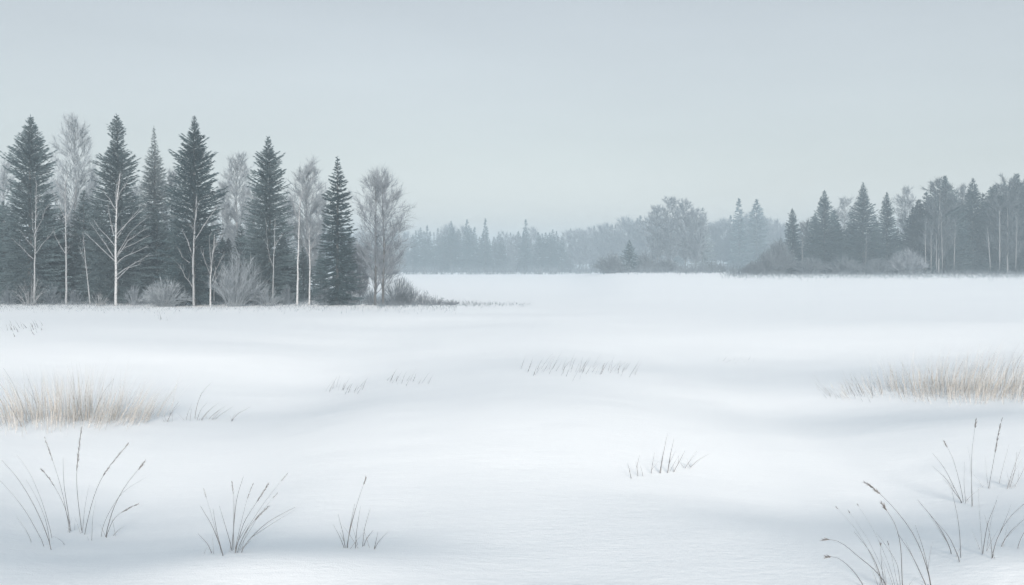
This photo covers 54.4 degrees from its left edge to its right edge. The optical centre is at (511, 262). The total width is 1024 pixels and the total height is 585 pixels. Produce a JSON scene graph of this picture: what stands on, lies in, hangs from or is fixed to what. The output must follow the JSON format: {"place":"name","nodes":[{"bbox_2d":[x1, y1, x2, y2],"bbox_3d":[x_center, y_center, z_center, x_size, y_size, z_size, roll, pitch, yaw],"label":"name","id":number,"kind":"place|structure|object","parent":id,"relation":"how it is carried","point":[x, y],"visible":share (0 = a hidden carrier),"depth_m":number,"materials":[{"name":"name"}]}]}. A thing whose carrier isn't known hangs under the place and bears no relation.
{"place":"outdoors","nodes":[
{"label":"outdoors","id":0,"kind":"place"},
{"bbox_2d":[0,267,1023,584],"bbox_3d":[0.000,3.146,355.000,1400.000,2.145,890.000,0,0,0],"label":"snow ground","id":1,"kind":"structure","parent":0,"point":[484,457],"depth_m":19.45,"materials":[{"name":"snow"}]},
{"bbox_2d":[0,159,22,235],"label":"bare tree","id":2,"kind":"object","parent":1,"relation":"on","point":[3,177],"visible":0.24,"depth_m":108.63,"materials":[{"name":"grey plant"}]},
{"bbox_2d":[0,200,23,299],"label":"young spruce tree","id":3,"kind":"object","parent":1,"relation":"on","point":[1,207],"visible":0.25,"depth_m":87.07,"materials":[{"name":"grey plant"}]},
{"bbox_2d":[11,276,47,305],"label":"shrub","id":4,"kind":"object","parent":1,"relation":"on","point":[24,303],"visible":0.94,"depth_m":77.53,"materials":[{"name":"grey plant"}]},
{"bbox_2d":[12,175,55,304],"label":"birch tree","id":5,"kind":"object","parent":1,"relation":"on","point":[35,252],"visible":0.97,"depth_m":79.10,"materials":[{"name":"grey plant"}]},
{"bbox_2d":[0,114,72,303],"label":"spruce tree","id":6,"kind":"object","parent":1,"relation":"on","point":[25,192],"visible":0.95,"depth_m":81.64,"materials":[{"name":"green plant"}]},
{"bbox_2d":[20,202,73,300],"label":"young spruce tree","id":7,"kind":"object","parent":1,"relation":"on","point":[56,262],"visible":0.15,"depth_m":87.02,"materials":[{"name":"grey plant"}]},
{"bbox_2d":[52,212,72,291],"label":"young spruce tree","id":8,"kind":"object","parent":1,"relation":"on","point":[62,222],"visible":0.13,"depth_m":91.20,"materials":[{"name":"grey plant"}]},
{"bbox_2d":[52,169,75,304],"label":"birch tree","id":9,"kind":"object","parent":1,"relation":"on","point":[65,252],"visible":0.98,"depth_m":79.42,"materials":[{"name":"grey plant"}]},
{"bbox_2d":[5,426,145,548],"bbox_3d":[-5.725,3.018,13.122,1.653,1.527,1.639,0,0,0],"label":"grass tuft","id":10,"kind":"object","parent":1,"relation":"on","point":[77,496],"visible":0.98,"depth_m":13.55,"materials":[{"name":"plant"}]},
{"bbox_2d":[46,112,107,276],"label":"bare tree","id":11,"kind":"object","parent":1,"relation":"on","point":[76,184],"visible":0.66,"depth_m":103.68,"materials":[{"name":"grey plant"}]},
{"bbox_2d":[54,190,105,300],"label":"young spruce tree","id":12,"kind":"object","parent":1,"relation":"on","point":[77,260],"visible":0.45,"depth_m":86.89,"materials":[{"name":"green plant"}]},
{"bbox_2d":[0,362,181,433],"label":"reed strip","id":13,"kind":"object","parent":1,"relation":"on","point":[69,412],"visible":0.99,"depth_m":22.11,"materials":[{"name":"plant"}]},
{"bbox_2d":[71,114,159,303],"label":"spruce tree","id":14,"kind":"object","parent":1,"relation":"on","point":[123,207],"visible":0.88,"depth_m":82.58,"materials":[{"name":"green plant"}]},
{"bbox_2d":[84,173,151,305],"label":"birch tree","id":15,"kind":"object","parent":1,"relation":"on","point":[115,256],"visible":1,"depth_m":77.95,"materials":[{"name":"grey plant"}]},
{"bbox_2d":[133,209,172,302],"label":"young spruce tree","id":16,"kind":"object","parent":1,"relation":"on","point":[156,235],"visible":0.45,"depth_m":87.03,"materials":[{"name":"grey plant"}]},
{"bbox_2d":[135,128,175,271],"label":"spruce tree","id":17,"kind":"object","parent":1,"relation":"on","point":[153,175],"visible":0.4,"depth_m":97.77,"materials":[{"name":"grey plant"}]},
{"bbox_2d":[136,277,195,306],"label":"shrub","id":18,"kind":"object","parent":1,"relation":"on","point":[163,298],"visible":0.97,"depth_m":77.08,"materials":[{"name":"plant"}]},
{"bbox_2d":[151,233,181,299],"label":"young spruce tree","id":19,"kind":"object","parent":1,"relation":"on","point":[167,246],"visible":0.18,"depth_m":87.43,"materials":[{"name":"grey plant"}]},
{"bbox_2d":[157,170,187,231],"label":"bare tree","id":20,"kind":"object","parent":1,"relation":"on","point":[171,183],"visible":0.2,"depth_m":106.81,"materials":[{"name":"grey plant"}]},
{"bbox_2d":[151,116,233,305],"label":"spruce tree","id":21,"kind":"object","parent":1,"relation":"on","point":[194,155],"visible":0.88,"depth_m":79.58,"materials":[{"name":"green plant"}]},
{"bbox_2d":[177,196,216,305],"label":"birch tree","id":22,"kind":"object","parent":1,"relation":"on","point":[193,292],"visible":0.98,"depth_m":77.99,"materials":[{"name":"grey plant"}]},
{"bbox_2d":[200,229,225,306],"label":"birch tree","id":23,"kind":"object","parent":1,"relation":"on","point":[214,246],"visible":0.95,"depth_m":77.51,"materials":[{"name":"grey plant"}]},
{"bbox_2d":[205,238,229,301],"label":"young spruce tree","id":24,"kind":"object","parent":1,"relation":"on","point":[223,248],"visible":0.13,"depth_m":88.35,"materials":[{"name":"grey plant"}]},
{"bbox_2d":[207,177,240,252],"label":"bare tree","id":25,"kind":"object","parent":1,"relation":"on","point":[224,203],"visible":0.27,"depth_m":112.15,"materials":[{"name":"grey plant"}]},
{"bbox_2d":[0,294,456,313],"bbox_3d":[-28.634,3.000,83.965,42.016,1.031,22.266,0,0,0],"label":"undergrowth","id":26,"kind":"object","parent":1,"relation":"on","point":[219,302],"visible":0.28,"depth_m":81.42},
{"bbox_2d":[214,150,254,266],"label":"bare tree","id":27,"kind":"object","parent":1,"relation":"on","point":[232,177],"visible":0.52,"depth_m":111.55,"materials":[{"name":"grey plant"}]},
{"bbox_2d":[220,226,250,300],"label":"young spruce tree","id":28,"kind":"object","parent":1,"relation":"on","point":[239,245],"visible":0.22,"depth_m":88.10,"materials":[{"name":"grey plant"}]},
{"bbox_2d":[202,245,272,306],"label":"shrub","id":29,"kind":"object","parent":1,"relation":"on","point":[242,292],"visible":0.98,"depth_m":76.79,"materials":[{"name":"plant"}]},
{"bbox_2d":[201,473,294,555],"bbox_3d":[-3.066,2.923,11.463,1.141,0.978,0.537,0,0,0],"label":"grass tuft","id":30,"kind":"object","parent":1,"relation":"on","point":[233,541],"visible":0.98,"depth_m":11.48,"materials":[{"name":"plant"}]},
{"bbox_2d":[235,183,262,253],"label":"bare tree","id":31,"kind":"object","parent":1,"relation":"on","point":[247,192],"visible":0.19,"depth_m":108.38,"materials":[{"name":"grey plant"}]},
{"bbox_2d":[252,284,282,305],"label":"shrub","id":32,"kind":"object","parent":1,"relation":"on","point":[271,300],"visible":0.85,"depth_m":77.23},
{"bbox_2d":[234,136,305,303],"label":"spruce tree","id":33,"kind":"object","parent":1,"relation":"on","point":[267,180],"visible":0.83,"depth_m":82.63,"materials":[{"name":"grey plant"}]},
{"bbox_2d":[271,192,302,278],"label":"bare tree","id":34,"kind":"object","parent":1,"relation":"on","point":[289,232],"visible":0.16,"depth_m":116.15,"materials":[{"name":"grey plant"}]},
{"bbox_2d":[286,257,306,301],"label":"young spruce tree","id":35,"kind":"object","parent":1,"relation":"on","point":[295,272],"visible":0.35,"depth_m":87.67,"materials":[{"name":"grey plant"}]},
{"bbox_2d":[292,192,305,305],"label":"birch tree","id":36,"kind":"object","parent":1,"relation":"on","point":[297,257],"visible":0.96,"depth_m":77.99,"materials":[{"name":"grey plant"}]},
{"bbox_2d":[293,246,316,299],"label":"young spruce tree","id":37,"kind":"object","parent":1,"relation":"on","point":[304,272],"visible":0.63,"depth_m":90.56,"materials":[{"name":"grey plant"}]},
{"bbox_2d":[283,153,329,284],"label":"bare tree","id":38,"kind":"object","parent":1,"relation":"on","point":[303,176],"visible":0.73,"depth_m":95.61,"materials":[{"name":"grey plant"}]},
{"bbox_2d":[310,252,329,298],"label":"young spruce tree","id":39,"kind":"object","parent":1,"relation":"on","point":[318,274],"visible":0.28,"depth_m":92.60,"materials":[{"name":"grey plant"}]},
{"bbox_2d":[309,195,332,274],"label":"bare tree","id":40,"kind":"object","parent":1,"relation":"on","point":[324,232],"visible":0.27,"depth_m":113.07,"materials":[{"name":"grey plant"}]},
{"bbox_2d":[311,156,365,305],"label":"spruce tree","id":41,"kind":"object","parent":1,"relation":"on","point":[339,284],"visible":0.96,"depth_m":79.26,"materials":[{"name":"grey plant"}]},
{"bbox_2d":[335,476,382,548],"bbox_3d":[-1.739,2.969,11.688,0.688,0.889,0.369,0,0,31],"label":"grass tuft","id":42,"kind":"object","parent":1,"relation":"on","point":[357,526],"visible":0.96,"depth_m":11.67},
{"bbox_2d":[346,243,371,300],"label":"bare tree","id":43,"kind":"object","parent":1,"relation":"on","point":[365,276],"visible":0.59,"depth_m":86.92,"materials":[{"name":"grey plant"}]},
{"bbox_2d":[343,164,420,304],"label":"bare tree","id":44,"kind":"object","parent":1,"relation":"on","point":[392,230],"visible":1,"depth_m":78.75,"materials":[{"name":"grey plant"}]},
{"bbox_2d":[377,276,416,304],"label":"shrub","id":45,"kind":"object","parent":1,"relation":"on","point":[401,295],"visible":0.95,"depth_m":79.36,"materials":[{"name":"plant"}]},
{"bbox_2d":[406,235,418,271],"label":"spruce tree","id":46,"kind":"object","parent":1,"relation":"on","point":[412,262],"visible":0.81,"depth_m":443.15,"materials":[{"name":"grey plant"}]},
{"bbox_2d":[419,231,429,270],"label":"spruce tree","id":47,"kind":"object","parent":1,"relation":"on","point":[425,260],"visible":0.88,"depth_m":441.26,"materials":[{"name":"grey plant"}]},
{"bbox_2d":[436,232,449,271],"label":"spruce tree","id":48,"kind":"object","parent":1,"relation":"on","point":[442,243],"visible":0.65,"depth_m":441.17,"materials":[{"name":"grey plant"}]},
{"bbox_2d":[442,221,459,271],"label":"spruce tree","id":49,"kind":"object","parent":1,"relation":"on","point":[450,263],"visible":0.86,"depth_m":433.70,"materials":[{"name":"grey plant"}]},
{"bbox_2d":[375,295,529,307],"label":"trailing grass","id":50,"kind":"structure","parent":1,"relation":"on","point":[391,302],"depth_m":78.89,"materials":[{"name":"plant"}]},
{"bbox_2d":[459,219,476,271],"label":"spruce tree","id":51,"kind":"object","parent":1,"relation":"on","point":[470,247],"visible":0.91,"depth_m":433.60,"materials":[{"name":"grey plant"}]},
{"bbox_2d":[477,219,492,271],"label":"spruce tree","id":52,"kind":"object","parent":1,"relation":"on","point":[485,254],"visible":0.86,"depth_m":433.61,"materials":[{"name":"grey plant"}]},
{"bbox_2d":[495,238,509,271],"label":"spruce tree","id":53,"kind":"object","parent":1,"relation":"on","point":[500,245],"visible":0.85,"depth_m":440.87,"materials":[{"name":"grey plant"}]},
{"bbox_2d":[504,234,523,268],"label":"bare tree","id":54,"kind":"object","parent":1,"relation":"on","point":[513,260],"visible":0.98,"depth_m":440.09,"materials":[{"name":"grey plant"}]},
{"bbox_2d":[517,219,532,271],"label":"spruce tree","id":55,"kind":"object","parent":1,"relation":"on","point":[525,253],"visible":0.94,"depth_m":433.64,"materials":[{"name":"grey plant"}]},
{"bbox_2d":[531,233,545,271],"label":"spruce tree","id":56,"kind":"object","parent":1,"relation":"on","point":[539,251],"visible":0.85,"depth_m":442.16,"materials":[{"name":"grey plant"}]},
{"bbox_2d":[542,233,557,271],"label":"spruce tree","id":57,"kind":"object","parent":1,"relation":"on","point":[547,261],"visible":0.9,"depth_m":440.87,"materials":[{"name":"grey plant"}]},
{"bbox_2d":[329,261,793,274],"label":"undergrowth","id":58,"kind":"object","parent":1,"relation":"on","point":[582,270],"visible":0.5,"depth_m":298.80,"materials":[{"name":"plant"}]},
{"bbox_2d":[555,238,569,271],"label":"spruce tree","id":59,"kind":"object","parent":1,"relation":"on","point":[560,252],"visible":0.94,"depth_m":442.38,"materials":[{"name":"grey plant"}]},
{"bbox_2d":[556,230,574,269],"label":"bare tree","id":60,"kind":"object","parent":1,"relation":"on","point":[565,246],"visible":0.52,"depth_m":448.73,"materials":[{"name":"grey plant"}]},
{"bbox_2d":[563,229,585,266],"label":"bare tree","id":61,"kind":"object","parent":1,"relation":"on","point":[575,260],"visible":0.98,"depth_m":442.41,"materials":[{"name":"grey plant"}]},
{"bbox_2d":[574,228,598,267],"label":"bare tree","id":62,"kind":"object","parent":1,"relation":"on","point":[584,260],"visible":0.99,"depth_m":439.78,"materials":[{"name":"grey plant"}]},
{"bbox_2d":[587,230,606,269],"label":"bare tree","id":63,"kind":"object","parent":1,"relation":"on","point":[596,249],"visible":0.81,"depth_m":442.62,"materials":[{"name":"grey plant"}]},
{"bbox_2d":[594,222,622,259],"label":"bare tree","id":64,"kind":"object","parent":1,"relation":"on","point":[604,253],"visible":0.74,"depth_m":439.40,"materials":[{"name":"grey plant"}]},
{"bbox_2d":[591,252,629,273],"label":"shrub","id":65,"kind":"object","parent":1,"relation":"on","point":[613,263],"visible":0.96,"depth_m":230.00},
{"bbox_2d":[605,225,631,260],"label":"bare tree","id":66,"kind":"object","parent":1,"relation":"on","point":[620,250],"visible":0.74,"depth_m":442.85,"materials":[{"name":"grey plant"}]},
{"bbox_2d":[617,240,640,272],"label":"spruce tree","id":67,"kind":"object","parent":1,"relation":"on","point":[628,252],"visible":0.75,"depth_m":231.79,"materials":[{"name":"grey plant"}]},
{"bbox_2d":[620,218,645,259],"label":"bare tree","id":68,"kind":"object","parent":1,"relation":"on","point":[635,226],"visible":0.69,"depth_m":442.61,"materials":[{"name":"grey plant"}]},
{"bbox_2d":[633,250,657,268],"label":"shrub","id":69,"kind":"object","parent":1,"relation":"on","point":[647,261],"visible":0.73,"depth_m":232.56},
{"bbox_2d":[640,203,672,263],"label":"bare tree","id":70,"kind":"object","parent":1,"relation":"on","point":[657,249],"visible":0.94,"depth_m":286.87,"materials":[{"name":"grey plant"}]},
{"bbox_2d":[650,257,681,270],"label":"shrub","id":71,"kind":"object","parent":1,"relation":"on","point":[663,263],"visible":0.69,"depth_m":233.09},
{"bbox_2d":[653,195,687,264],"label":"bare tree","id":72,"kind":"object","parent":1,"relation":"on","point":[669,245],"visible":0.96,"depth_m":285.53,"materials":[{"name":"grey plant"}]},
{"bbox_2d":[667,198,698,266],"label":"bare tree","id":73,"kind":"object","parent":1,"relation":"on","point":[684,253],"visible":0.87,"depth_m":285.94,"materials":[{"name":"grey plant"}]},
{"bbox_2d":[680,207,712,264],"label":"bare tree","id":74,"kind":"object","parent":1,"relation":"on","point":[697,249],"visible":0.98,"depth_m":285.28,"materials":[{"name":"grey plant"}]},
{"bbox_2d":[688,207,717,267],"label":"spruce tree","id":75,"kind":"object","parent":1,"relation":"on","point":[704,253],"visible":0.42,"depth_m":299.69,"materials":[{"name":"grey plant"}]},
{"bbox_2d":[719,219,741,265],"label":"bare tree","id":76,"kind":"object","parent":1,"relation":"on","point":[724,253],"visible":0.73,"depth_m":441.19,"materials":[{"name":"grey plant"}]},
{"bbox_2d":[725,198,749,267],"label":"spruce tree","id":77,"kind":"object","parent":1,"relation":"on","point":[736,249],"visible":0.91,"depth_m":409.61,"materials":[{"name":"grey plant"}]},
{"bbox_2d":[741,260,765,274],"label":"shrub","id":78,"kind":"object","parent":1,"relation":"on","point":[752,268],"visible":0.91,"depth_m":180.30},
{"bbox_2d":[739,199,772,269],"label":"spruce tree","id":79,"kind":"object","parent":1,"relation":"on","point":[752,239],"visible":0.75,"depth_m":409.25,"materials":[{"name":"grey plant"}]},
{"bbox_2d":[753,249,781,273],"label":"shrub","id":80,"kind":"object","parent":1,"relation":"on","point":[763,259],"visible":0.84,"depth_m":181.58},
{"bbox_2d":[764,232,798,273],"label":"shrub","id":81,"kind":"object","parent":1,"relation":"on","point":[780,252],"visible":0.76,"depth_m":183.15,"materials":[{"name":"plant"}]},
{"bbox_2d":[779,208,809,273],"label":"spruce tree","id":82,"kind":"object","parent":1,"relation":"on","point":[792,229],"visible":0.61,"depth_m":185.71,"materials":[{"name":"grey plant"}]},
{"bbox_2d":[791,216,814,255],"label":"bare tree","id":83,"kind":"object","parent":1,"relation":"on","point":[804,227],"visible":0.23,"depth_m":205.37,"materials":[{"name":"grey plant"}]},
{"bbox_2d":[791,256,826,273],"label":"shrub","id":84,"kind":"object","parent":1,"relation":"on","point":[804,266],"visible":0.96,"depth_m":180.51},
{"bbox_2d":[801,190,852,273],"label":"spruce tree","id":85,"kind":"object","parent":1,"relation":"on","point":[824,228],"visible":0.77,"depth_m":189.50,"materials":[{"name":"grey plant"}]},
{"bbox_2d":[823,254,864,274],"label":"shrub","id":86,"kind":"object","parent":1,"relation":"on","point":[843,266],"visible":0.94,"depth_m":180.33,"materials":[{"name":"plant"}]},
{"bbox_2d":[830,196,866,239],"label":"bare tree","id":87,"kind":"object","parent":1,"relation":"on","point":[840,214],"visible":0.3,"depth_m":213.48,"materials":[{"name":"grey plant"}]},
{"bbox_2d":[842,214,864,270],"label":"young spruce tree","id":88,"kind":"object","parent":1,"relation":"on","point":[848,232],"visible":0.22,"depth_m":200.52,"materials":[{"name":"grey plant"}]},
{"bbox_2d":[838,182,889,273],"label":"spruce tree","id":89,"kind":"object","parent":1,"relation":"on","point":[860,248],"visible":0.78,"depth_m":188.60,"materials":[{"name":"grey plant"}]},
{"bbox_2d":[719,267,1023,280],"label":"brush","id":90,"kind":"object","parent":1,"relation":"on","point":[844,273],"visible":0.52,"depth_m":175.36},
{"bbox_2d":[819,480,931,584],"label":"grass tuft","id":91,"kind":"object","parent":1,"relation":"on","point":[824,539],"visible":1,"depth_m":10.02,"materials":[{"name":"plant"}]},
{"bbox_2d":[857,257,897,273],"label":"shrub","id":92,"kind":"object","parent":1,"relation":"on","point":[871,264],"visible":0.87,"depth_m":180.65,"materials":[{"name":"plant"}]},
{"bbox_2d":[870,192,903,273],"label":"spruce tree","id":93,"kind":"object","parent":1,"relation":"on","point":[886,238],"visible":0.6,"depth_m":189.58,"materials":[{"name":"grey plant"}]},
{"bbox_2d":[890,185,918,243],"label":"bare tree","id":94,"kind":"object","parent":1,"relation":"on","point":[909,205],"visible":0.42,"depth_m":215.95,"materials":[{"name":"grey plant"}]},
{"bbox_2d":[887,246,930,274],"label":"shrub","id":95,"kind":"object","parent":1,"relation":"on","point":[914,265],"visible":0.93,"depth_m":180.08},
{"bbox_2d":[897,207,921,271],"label":"young spruce tree","id":96,"kind":"object","parent":1,"relation":"on","point":[908,233],"visible":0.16,"depth_m":199.30,"materials":[{"name":"grey plant"}]},
{"bbox_2d":[814,344,1023,405],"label":"reed strip","id":97,"kind":"object","parent":1,"relation":"on","point":[970,390],"visible":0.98,"depth_m":26.04,"materials":[{"name":"plant"}]},
{"bbox_2d":[899,199,940,272],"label":"spruce tree","id":98,"kind":"object","parent":1,"relation":"on","point":[918,209],"visible":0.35,"depth_m":195.74,"materials":[{"name":"grey plant"}]},
{"bbox_2d":[915,176,961,273],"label":"bare tree","id":99,"kind":"object","parent":1,"relation":"on","point":[935,213],"visible":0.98,"depth_m":186.60,"materials":[{"name":"plant"}]},
{"bbox_2d":[914,175,977,273],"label":"spruce tree","id":100,"kind":"object","parent":1,"relation":"on","point":[949,258],"visible":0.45,"depth_m":191.04,"materials":[{"name":"grey plant"}]},
{"bbox_2d":[954,181,980,237],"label":"bare tree","id":101,"kind":"object","parent":1,"relation":"on","point":[962,189],"visible":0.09,"depth_m":202.43,"materials":[{"name":"grey plant"}]},
{"bbox_2d":[933,418,1002,505],"bbox_3d":[6.974,2.974,15.203,1.399,1.372,0.563,0,0,-40],"label":"grass tuft","id":102,"kind":"object","parent":1,"relation":"on","point":[971,468],"visible":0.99,"depth_m":14.97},
{"bbox_2d":[920,490,1023,561],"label":"grass tuft","id":103,"kind":"object","parent":1,"relation":"on","point":[973,534],"visible":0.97,"depth_m":11.05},
{"bbox_2d":[953,179,996,273],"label":"spruce tree","id":104,"kind":"object","parent":1,"relation":"on","point":[975,225],"visible":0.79,"depth_m":192.49,"materials":[{"name":"grey plant"}]},
{"bbox_2d":[974,184,1017,272],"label":"spruce tree","id":105,"kind":"object","parent":1,"relation":"on","point":[992,191],"visible":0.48,"depth_m":193.47,"materials":[{"name":"grey plant"}]},
{"bbox_2d":[979,173,1023,273],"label":"spruce tree","id":106,"kind":"object","parent":1,"relation":"on","point":[1020,261],"visible":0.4,"depth_m":191.43,"materials":[{"name":"grey plant"}]},
{"bbox_2d":[983,172,1023,272],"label":"bare tree","id":107,"kind":"object","parent":1,"relation":"on","point":[1000,187],"visible":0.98,"depth_m":186.78,"materials":[{"name":"plant"}]},
{"bbox_2d":[0,0,1023,267],"label":"sky","id":108,"kind":"structure","parent":0,"point":[560,116],"materials":[{"name":"grey"}]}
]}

